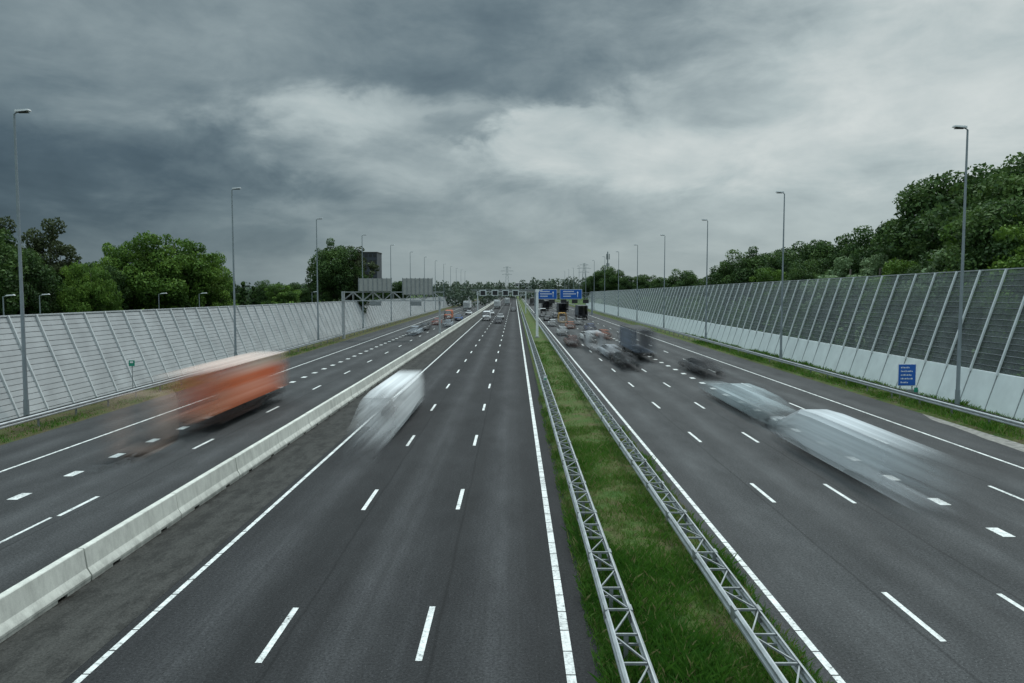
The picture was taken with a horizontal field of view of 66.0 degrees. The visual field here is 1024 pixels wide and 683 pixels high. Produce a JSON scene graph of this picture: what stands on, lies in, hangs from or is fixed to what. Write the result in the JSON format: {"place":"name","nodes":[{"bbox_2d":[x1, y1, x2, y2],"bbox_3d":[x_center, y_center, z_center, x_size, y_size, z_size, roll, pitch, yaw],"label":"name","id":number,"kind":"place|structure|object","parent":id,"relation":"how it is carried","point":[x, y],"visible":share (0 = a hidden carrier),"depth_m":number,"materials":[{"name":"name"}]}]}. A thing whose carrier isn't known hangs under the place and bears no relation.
{"place":"outdoors","nodes":[
{"label":"outdoors","id":0,"kind":"place"},
{"bbox_2d":[0,297,482,444],"bbox_3d":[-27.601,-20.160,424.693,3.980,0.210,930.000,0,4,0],"label":"verge grass","id":1,"kind":"structure","parent":0,"point":[89,408],"depth_m":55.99,"materials":[{"name":"green plant"}]},
{"bbox_2d":[13,109,31,415],"bbox_3d":[-29.456,-4.476,47.806,1.230,18.880,0.560,0,4,0],"label":"street lamp","id":2,"kind":"object","parent":1,"relation":"on","point":[26,410],"visible":0.8,"depth_m":47.82,"materials":[{"name":"metal"}]},
{"bbox_2d":[231,187,240,356],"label":"street lamp","id":3,"kind":"object","parent":1,"relation":"on","point":[234,305],"visible":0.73,"depth_m":84.10,"materials":[{"name":"metal"}]},
{"bbox_2d":[316,218,322,339],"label":"street lamp","id":4,"kind":"object","parent":1,"relation":"on","point":[317,285],"visible":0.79,"depth_m":119.75,"materials":[{"name":"metal"}]},
{"bbox_2d":[0,296,502,593],"bbox_3d":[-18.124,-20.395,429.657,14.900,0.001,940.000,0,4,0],"label":"road","id":5,"kind":"structure","parent":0,"point":[142,473],"depth_m":40.13,"materials":[{"name":"grey asphalt"}]},
{"bbox_2d":[180,356,283,414],"bbox_3d":[-17.844,3.241,47.391,2.394,3.610,25.260,0,4,0],"label":"orange truck","id":6,"kind":"object","parent":5,"relation":"on","point":[234,385],"visible":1,"depth_m":50.11,"materials":[{"name":"paint"}]},
{"bbox_2d":[0,301,493,642],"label":"concrete barrier","id":7,"kind":"object","parent":5,"relation":"on","point":[27,601],"visible":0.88,"depth_m":26.04,"materials":[{"name":"grey concrete"}]},
{"bbox_2d":[0,297,503,682],"bbox_3d":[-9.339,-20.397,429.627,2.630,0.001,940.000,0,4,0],"label":"road shoulder","id":8,"kind":"object","parent":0,"point":[63,639],"depth_m":23.35},
{"bbox_2d":[62,296,601,682],"bbox_3d":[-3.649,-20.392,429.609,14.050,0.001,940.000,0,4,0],"label":"road centre carriageway","id":9,"kind":"structure","parent":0,"point":[362,591],"depth_m":23.19,"materials":[{"name":"grey asphalt"}]},
{"bbox_2d":[362,372,422,425],"bbox_3d":[-7.246,3.869,46.696,1.960,2.450,21.869,0,4,0],"label":"white van","id":10,"kind":"object","parent":9,"relation":"on","point":[382,394],"visible":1,"depth_m":48.58,"materials":[{"name":"paint"}]},
{"bbox_2d":[0,298,1023,682],"bbox_3d":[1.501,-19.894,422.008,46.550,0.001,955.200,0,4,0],"label":"road markings","id":11,"kind":"object","parent":9,"relation":"on","point":[568,656],"visible":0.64,"depth_m":25.75,"materials":[{"name":"paint"}]},
{"bbox_2d":[0,0,1023,288],"label":"sky","id":12,"kind":"structure","parent":0,"point":[539,139],"materials":[{"name":"grey"}]},
{"bbox_2d":[182,293,996,369],"bbox_3d":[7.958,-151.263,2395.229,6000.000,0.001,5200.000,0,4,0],"label":"ground","id":13,"kind":"structure","parent":0,"point":[580,301],"depth_m":173.36,"materials":[{"name":"green plant"}]},
{"bbox_2d":[0,216,29,271],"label":"ash tree","id":14,"kind":"object","parent":13,"relation":"on","point":[3,223],"visible":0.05,"depth_m":79.14,"materials":[{"name":"green plant"}]},
{"bbox_2d":[0,231,33,314],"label":"oak tree","id":15,"kind":"object","parent":13,"relation":"on","point":[7,276],"visible":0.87,"depth_m":72.65,"materials":[{"name":"green plant"}]},
{"bbox_2d":[0,271,59,315],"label":"oak tree","id":16,"kind":"object","parent":13,"relation":"on","point":[53,308],"visible":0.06,"depth_m":80.39,"materials":[{"name":"green plant"}]},
{"bbox_2d":[0,228,63,316],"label":"oak tree","id":17,"kind":"object","parent":13,"relation":"on","point":[34,262],"visible":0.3,"depth_m":77.78,"materials":[{"name":"green plant"}]},
{"bbox_2d":[21,217,89,310],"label":"ash tree","id":18,"kind":"object","parent":13,"relation":"on","point":[39,245],"visible":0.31,"depth_m":86.61,"materials":[{"name":"green plant"}]},
{"bbox_2d":[45,265,107,314],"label":"maple tree","id":19,"kind":"object","parent":13,"relation":"on","point":[68,282],"visible":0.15,"depth_m":84.53,"materials":[{"name":"green plant"}]},
{"bbox_2d":[56,260,124,313],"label":"maple tree","id":20,"kind":"object","parent":13,"relation":"on","point":[86,293],"visible":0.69,"depth_m":81.04,"materials":[{"name":"green plant"}]},
{"bbox_2d":[86,265,131,310],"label":"oak tree","id":21,"kind":"object","parent":13,"relation":"on","point":[117,277],"visible":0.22,"depth_m":92.29,"materials":[{"name":"green plant"}]},
{"bbox_2d":[86,240,152,310],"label":"maple tree","id":22,"kind":"object","parent":13,"relation":"on","point":[118,258],"visible":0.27,"depth_m":95.74,"materials":[{"name":"green plant"}]},
{"bbox_2d":[120,230,223,310],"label":"maple tree","id":23,"kind":"object","parent":13,"relation":"on","point":[170,281],"visible":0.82,"depth_m":95.16,"materials":[{"name":"green plant"}]},
{"bbox_2d":[180,251,238,307],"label":"maple tree","id":24,"kind":"object","parent":13,"relation":"on","point":[211,295],"visible":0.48,"depth_m":98.96,"materials":[{"name":"green plant"}]},
{"bbox_2d":[0,296,469,416],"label":"posts","id":25,"kind":"object","parent":13,"relation":"on","point":[53,354],"visible":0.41,"depth_m":75.01,"materials":[{"name":"grey metal"}]},
{"bbox_2d":[0,297,468,421],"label":"acoustic panels","id":26,"kind":"object","parent":25,"relation":"attached to","point":[47,374],"visible":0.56,"depth_m":65.69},
{"bbox_2d":[0,299,475,428],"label":"guard rail","id":27,"kind":"object","parent":13,"relation":"on","point":[38,415],"visible":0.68,"depth_m":56.52,"materials":[{"name":"metal"}]},
{"bbox_2d":[237,281,248,304],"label":"conifer tree","id":28,"kind":"object","parent":13,"relation":"on","point":[242,298],"visible":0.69,"depth_m":149.53,"materials":[{"name":"green plant"}]},
{"bbox_2d":[249,286,258,305],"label":"conifer tree","id":29,"kind":"object","parent":13,"relation":"on","point":[255,301],"visible":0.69,"depth_m":159.70,"materials":[{"name":"green plant"}]},
{"bbox_2d":[248,280,278,304],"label":"oak tree","id":30,"kind":"object","parent":13,"relation":"on","point":[260,293],"visible":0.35,"depth_m":197.56,"materials":[{"name":"green plant"}]},
{"bbox_2d":[261,283,301,304],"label":"maple tree","id":31,"kind":"object","parent":13,"relation":"on","point":[285,295],"visible":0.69,"depth_m":188.41,"materials":[{"name":"green plant"}]},
{"bbox_2d":[297,284,318,302],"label":"oak tree","id":32,"kind":"object","parent":13,"relation":"on","point":[303,295],"visible":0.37,"depth_m":198.14,"materials":[{"name":"green plant"}]},
{"bbox_2d":[305,238,363,302],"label":"oak tree","id":33,"kind":"object","parent":13,"relation":"on","point":[331,279],"visible":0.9,"depth_m":161.88,"materials":[{"name":"green plant"}]},
{"bbox_2d":[334,245,379,302],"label":"ash tree","id":34,"kind":"object","parent":13,"relation":"on","point":[358,261],"visible":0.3,"depth_m":166.42,"materials":[{"name":"green plant"}]},
{"bbox_2d":[346,265,377,313],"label":"oak tree","id":35,"kind":"object","parent":13,"relation":"on","point":[366,293],"visible":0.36,"depth_m":164.08,"materials":[{"name":"green plant"}]},
{"bbox_2d":[236,282,500,306],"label":"distant trees","id":36,"kind":"object","parent":13,"relation":"on","point":[456,296],"visible":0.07,"depth_m":365.19,"materials":[{"name":"green plant"}]},
{"bbox_2d":[363,252,381,298],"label":"tower block","id":37,"kind":"structure","parent":13,"relation":"on","point":[376,257],"depth_m":398.74,"materials":[{"name":"concrete"}]},
{"bbox_2d":[341,278,443,338],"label":"sign gantry","id":38,"kind":"object","parent":13,"relation":"on","point":[417,286],"visible":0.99,"depth_m":127.47,"materials":[{"name":"metal"}]},
{"bbox_2d":[387,281,408,299],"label":"oak tree","id":39,"kind":"object","parent":13,"relation":"on","point":[398,291],"visible":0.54,"depth_m":297.73,"materials":[{"name":"green plant"}]},
{"bbox_2d":[477,290,525,312],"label":"sign gantry","id":40,"kind":"object","parent":13,"relation":"on","point":[504,292],"visible":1,"depth_m":261.12,"materials":[{"name":"metal"}]},
{"bbox_2d":[434,276,626,298],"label":"distant trees","id":41,"kind":"object","parent":13,"relation":"on","point":[544,284],"visible":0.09,"depth_m":654.38,"materials":[{"name":"green plant"}]},
{"bbox_2d":[448,289,620,299],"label":"viaduct","id":42,"kind":"object","parent":13,"relation":"on","point":[533,290],"visible":0.27,"depth_m":598.47,"materials":[{"name":"grey concrete"}]},
{"bbox_2d":[517,299,658,682],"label":"guard rail","id":43,"kind":"object","parent":13,"relation":"on","point":[625,644],"visible":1,"depth_m":22.42,"materials":[{"name":"metal"}]},
{"bbox_2d":[580,275,606,302],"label":"oak tree","id":44,"kind":"object","parent":13,"relation":"on","point":[586,287],"visible":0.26,"depth_m":357.79,"materials":[{"name":"green plant"}]},
{"bbox_2d":[586,265,611,302],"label":"oak tree","id":45,"kind":"object","parent":13,"relation":"on","point":[595,279],"visible":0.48,"depth_m":337.54,"materials":[{"name":"green plant"}]},
{"bbox_2d":[599,266,624,298],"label":"oak tree","id":46,"kind":"object","parent":13,"relation":"on","point":[611,282],"visible":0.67,"depth_m":326.14,"materials":[{"name":"green plant"}]},
{"bbox_2d":[617,276,641,298],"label":"oak tree","id":47,"kind":"object","parent":13,"relation":"on","point":[625,282],"visible":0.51,"depth_m":286.93,"materials":[{"name":"green plant"}]},
{"bbox_2d":[631,274,655,299],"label":"oak tree","id":48,"kind":"object","parent":13,"relation":"on","point":[644,280],"visible":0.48,"depth_m":267.02,"materials":[{"name":"green plant"}]},
{"bbox_2d":[647,277,675,303],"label":"oak tree","id":49,"kind":"object","parent":13,"relation":"on","point":[656,283],"visible":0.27,"depth_m":248.75,"materials":[{"name":"green plant"}]},
{"bbox_2d":[522,299,815,682],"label":"guard rail","id":50,"kind":"object","parent":13,"relation":"on","point":[759,648],"visible":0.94,"depth_m":22.03,"materials":[{"name":"metal"}]},
{"bbox_2d":[661,269,697,302],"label":"oak tree","id":51,"kind":"object","parent":13,"relation":"on","point":[672,280],"visible":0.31,"depth_m":217.35,"materials":[{"name":"green plant"}]},
{"bbox_2d":[669,270,701,304],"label":"oak tree","id":52,"kind":"object","parent":13,"relation":"on","point":[686,280],"visible":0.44,"depth_m":212.39,"materials":[{"name":"green plant"}]},
{"bbox_2d":[691,277,711,302],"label":"oak tree","id":53,"kind":"object","parent":13,"relation":"on","point":[700,283],"visible":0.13,"depth_m":198.79,"materials":[{"name":"green plant"}]},
{"bbox_2d":[703,260,732,312],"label":"oak tree","id":54,"kind":"object","parent":13,"relation":"on","point":[711,285],"visible":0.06,"depth_m":174.14,"materials":[{"name":"green plant"}]},
{"bbox_2d":[709,249,758,310],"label":"oak tree","id":55,"kind":"object","parent":13,"relation":"on","point":[722,269],"visible":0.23,"depth_m":152.56,"materials":[{"name":"green plant"}]},
{"bbox_2d":[721,246,772,307],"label":"oak tree","id":56,"kind":"object","parent":13,"relation":"on","point":[745,273],"visible":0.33,"depth_m":147.26,"materials":[{"name":"green plant"}]},
{"bbox_2d":[743,267,792,325],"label":"maple tree","id":57,"kind":"object","parent":13,"relation":"on","point":[762,276],"visible":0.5,"depth_m":123.28,"materials":[{"name":"green plant"}]},
{"bbox_2d":[763,247,808,287],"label":"oak tree","id":58,"kind":"object","parent":13,"relation":"on","point":[772,264],"visible":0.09,"depth_m":138.03,"materials":[{"name":"green plant"}]},
{"bbox_2d":[557,300,1023,428],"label":"guard rail","id":59,"kind":"object","parent":13,"relation":"on","point":[986,415],"visible":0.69,"depth_m":60.77,"materials":[{"name":"metal"}]},
{"bbox_2d":[776,259,828,328],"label":"oak tree","id":60,"kind":"object","parent":13,"relation":"on","point":[798,296],"visible":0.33,"depth_m":108.74,"materials":[{"name":"green plant"}]},
{"bbox_2d":[586,267,1023,420],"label":"glass noise barrier","id":61,"kind":"object","parent":13,"relation":"on","point":[997,391],"visible":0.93,"depth_m":70.28,"materials":[{"name":"glass"}]},
{"bbox_2d":[774,239,836,333],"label":"oak tree","id":62,"kind":"object","parent":13,"relation":"on","point":[806,249],"visible":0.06,"depth_m":125.00,"materials":[{"name":"green plant"}]},
{"bbox_2d":[601,293,1023,374],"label":"shrubs","id":63,"kind":"object","parent":13,"relation":"on","point":[865,336],"visible":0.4,"depth_m":99.88,"materials":[{"name":"green plant"}]},
{"bbox_2d":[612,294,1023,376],"bbox_3d":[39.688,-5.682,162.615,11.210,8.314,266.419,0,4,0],"label":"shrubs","id":64,"kind":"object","parent":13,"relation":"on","point":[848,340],"visible":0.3,"depth_m":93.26,"materials":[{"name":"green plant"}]},
{"bbox_2d":[791,235,845,331],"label":"oak tree","id":65,"kind":"object","parent":13,"relation":"on","point":[823,250],"visible":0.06,"depth_m":122.16,"materials":[{"name":"green plant"}]},
{"bbox_2d":[812,233,860,342],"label":"oak tree","id":66,"kind":"object","parent":13,"relation":"on","point":[838,253],"visible":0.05,"depth_m":116.75,"materials":[{"name":"green plant"}]},
{"bbox_2d":[800,256,884,345],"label":"willow tree","id":67,"kind":"object","parent":13,"relation":"on","point":[831,290],"visible":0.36,"depth_m":98.48,"materials":[{"name":"green plant"}]},
{"bbox_2d":[824,225,875,345],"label":"oak tree","id":68,"kind":"object","parent":13,"relation":"on","point":[864,231],"visible":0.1,"depth_m":110.24,"materials":[{"name":"green plant"}]},
{"bbox_2d":[836,253,903,344],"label":"willow tree","id":69,"kind":"object","parent":13,"relation":"on","point":[854,296],"visible":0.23,"depth_m":90.13,"materials":[{"name":"green plant"}]},
{"bbox_2d":[853,229,892,276],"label":"oak tree","id":70,"kind":"object","parent":13,"relation":"on","point":[871,249],"visible":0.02,"depth_m":105.16,"materials":[{"name":"green plant"}]},
{"bbox_2d":[848,218,906,273],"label":"oak tree","id":71,"kind":"object","parent":13,"relation":"on","point":[856,251],"visible":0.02,"depth_m":106.70,"materials":[{"name":"green plant"}]},
{"bbox_2d":[855,257,921,348],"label":"maple tree","id":72,"kind":"object","parent":13,"relation":"on","point":[885,287],"visible":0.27,"depth_m":82.48,"materials":[{"name":"green plant"}]},
{"bbox_2d":[872,200,915,274],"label":"oak tree","id":73,"kind":"object","parent":13,"relation":"on","point":[879,232],"depth_m":92.90,"materials":[{"name":"green plant"}]},
{"bbox_2d":[875,216,913,267],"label":"oak tree","id":74,"kind":"object","parent":13,"relation":"on","point":[877,247],"visible":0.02,"depth_m":98.14,"materials":[{"name":"green plant"}]},
{"bbox_2d":[890,259,951,361],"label":"oak tree","id":75,"kind":"object","parent":13,"relation":"on","point":[914,270],"visible":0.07,"depth_m":74.31,"materials":[{"name":"green plant"}]},
{"bbox_2d":[896,232,946,310],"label":"oak tree","id":76,"kind":"object","parent":13,"relation":"on","point":[917,251],"visible":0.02,"depth_m":80.88,"materials":[{"name":"green plant"}]},
{"bbox_2d":[877,168,996,356],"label":"oak tree","id":77,"kind":"object","parent":13,"relation":"on","point":[914,206],"visible":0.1,"depth_m":87.17,"materials":[{"name":"green plant"}]},
{"bbox_2d":[896,249,987,367],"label":"willow tree","id":78,"kind":"object","parent":13,"relation":"on","point":[920,290],"visible":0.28,"depth_m":66.85,"materials":[{"name":"green plant"}]},
{"bbox_2d":[917,219,982,366],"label":"oak tree","id":79,"kind":"object","parent":13,"relation":"on","point":[924,264],"visible":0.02,"depth_m":69.77,"materials":[{"name":"green plant"}]},
{"bbox_2d":[900,152,1022,260],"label":"oak tree","id":80,"kind":"object","parent":13,"relation":"on","point":[954,189],"visible":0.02,"depth_m":81.67,"materials":[{"name":"green plant"}]},
{"bbox_2d":[927,273,997,369],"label":"willow tree","id":81,"kind":"object","parent":13,"relation":"on","point":[952,336],"visible":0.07,"depth_m":65.38,"materials":[{"name":"green plant"}]},
{"bbox_2d":[902,153,1023,370],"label":"oak tree","id":82,"kind":"object","parent":13,"relation":"on","point":[1014,169],"visible":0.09,"depth_m":78.96,"materials":[{"name":"green plant"}]},
{"bbox_2d":[918,214,1022,371],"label":"maple tree","id":83,"kind":"object","parent":13,"relation":"on","point":[952,240],"visible":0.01,"depth_m":66.52,"materials":[{"name":"green plant"}]},
{"bbox_2d":[939,195,1023,376],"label":"oak tree","id":84,"kind":"object","parent":13,"relation":"on","point":[983,224],"visible":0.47,"depth_m":60.97,"materials":[{"name":"green plant"}]},
{"bbox_2d":[948,255,1023,376],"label":"maple tree","id":85,"kind":"object","parent":13,"relation":"on","point":[987,334],"visible":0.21,"depth_m":59.59,"materials":[{"name":"green plant"}]},
{"bbox_2d":[953,155,1023,234],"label":"oak tree","id":86,"kind":"object","parent":13,"relation":"on","point":[1015,182],"visible":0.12,"depth_m":71.22,"materials":[{"name":"green plant"}]},
{"bbox_2d":[957,221,1023,365],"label":"maple tree","id":87,"kind":"object","parent":13,"relation":"on","point":[1006,294],"visible":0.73,"depth_m":57.19,"materials":[{"name":"green plant"}]},
{"bbox_2d":[517,296,834,682],"bbox_3d":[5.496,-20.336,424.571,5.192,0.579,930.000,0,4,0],"label":"median grass","id":88,"kind":"structure","parent":0,"point":[634,568],"depth_m":22.11,"materials":[{"name":"green plant"}]},
{"bbox_2d":[535,289,540,337],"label":"camera mast","id":89,"kind":"object","parent":88,"relation":"on","point":[537,291],"visible":0.84,"depth_m":130.78,"materials":[{"name":"grey metal"}]},
{"bbox_2d":[523,296,1023,682],"bbox_3d":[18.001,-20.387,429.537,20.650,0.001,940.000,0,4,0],"label":"road","id":90,"kind":"structure","parent":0,"point":[826,565],"depth_m":29.13,"materials":[{"name":"grey asphalt"}]},
{"bbox_2d":[534,289,592,314],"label":"sign gantry","id":91,"kind":"object","parent":90,"relation":"on","point":[574,295],"visible":0.98,"depth_m":249.12,"materials":[{"name":"metal"}]},
{"bbox_2d":[575,305,587,317],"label":"dark truck","id":92,"kind":"object","parent":90,"relation":"on","point":[581,311],"visible":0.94,"depth_m":215.15,"materials":[{"name":"paint"}]},
{"bbox_2d":[585,332,603,346],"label":"white van","id":93,"kind":"object","parent":90,"relation":"on","point":[601,340],"visible":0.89,"depth_m":107.84,"materials":[{"name":"paint"}]},
{"bbox_2d":[613,352,636,364],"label":"black car","id":94,"kind":"object","parent":90,"relation":"on","point":[617,356],"visible":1,"depth_m":84.06,"materials":[{"name":"paint"}]},
{"bbox_2d":[621,325,651,353],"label":"blue truck","id":95,"kind":"object","parent":90,"relation":"on","point":[644,346],"visible":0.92,"depth_m":95.46,"materials":[{"name":"paint"}]},
{"bbox_2d":[684,358,715,371],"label":"black car","id":96,"kind":"object","parent":90,"relation":"on","point":[691,364],"visible":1,"depth_m":76.90,"materials":[{"name":"paint"}]},
{"bbox_2d":[719,388,771,408],"bbox_3d":[15.879,3.777,54.205,2.016,1.635,21.697,0,4,0],"label":"grey car","id":97,"kind":"object","parent":90,"relation":"on","point":[730,396],"visible":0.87,"depth_m":53.92,"materials":[{"name":"paint"}]},
{"bbox_2d":[783,409,914,478],"bbox_3d":[15.219,4.697,36.107,1.764,2.205,19.215,0,4,0],"label":"white van","id":98,"kind":"object","parent":90,"relation":"on","point":[847,444],"visible":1,"depth_m":34.95,"materials":[{"name":"paint"}]},
{"bbox_2d":[921,413,1023,451],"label":"gravel patch","id":99,"kind":"object","parent":90,"relation":"on","point":[1009,443],"visible":1,"depth_m":43.91,"materials":[{"name":"stone"}]},
{"bbox_2d":[555,299,1023,443],"bbox_3d":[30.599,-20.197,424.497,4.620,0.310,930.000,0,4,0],"label":"verge grass","id":100,"kind":"structure","parent":0,"point":[690,340],"depth_m":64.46,"materials":[{"name":"green plant"}]},
{"bbox_2d":[661,235,664,327],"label":"street lamp","id":101,"kind":"object","parent":100,"relation":"on","point":[664,289],"visible":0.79,"depth_m":156.54,"materials":[{"name":"metal"}]},
{"bbox_2d":[701,219,707,338],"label":"street lamp","id":102,"kind":"object","parent":100,"relation":"on","point":[706,283],"visible":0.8,"depth_m":121.91,"materials":[{"name":"metal"}]},
{"bbox_2d":[776,191,784,357],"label":"street lamp","id":103,"kind":"object","parent":100,"relation":"on","point":[781,329],"visible":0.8,"depth_m":87.42,"materials":[{"name":"metal"}]},
{"bbox_2d":[897,364,917,397],"bbox_3d":[29.124,2.925,58.026,1.485,2.552,0.264,0,4,0],"label":"traffic sign","id":104,"kind":"object","parent":100,"relation":"on","point":[906,374],"visible":0.98,"depth_m":57.97,"materials":[{"name":"metal"}]},
{"bbox_2d":[952,125,968,404],"bbox_3d":[29.640,-4.789,52.500,1.230,18.880,0.560,0,4,0],"label":"street lamp","id":105,"kind":"object","parent":100,"relation":"on","point":[957,389],"visible":0.81,"depth_m":52.50,"materials":[{"name":"metal"}]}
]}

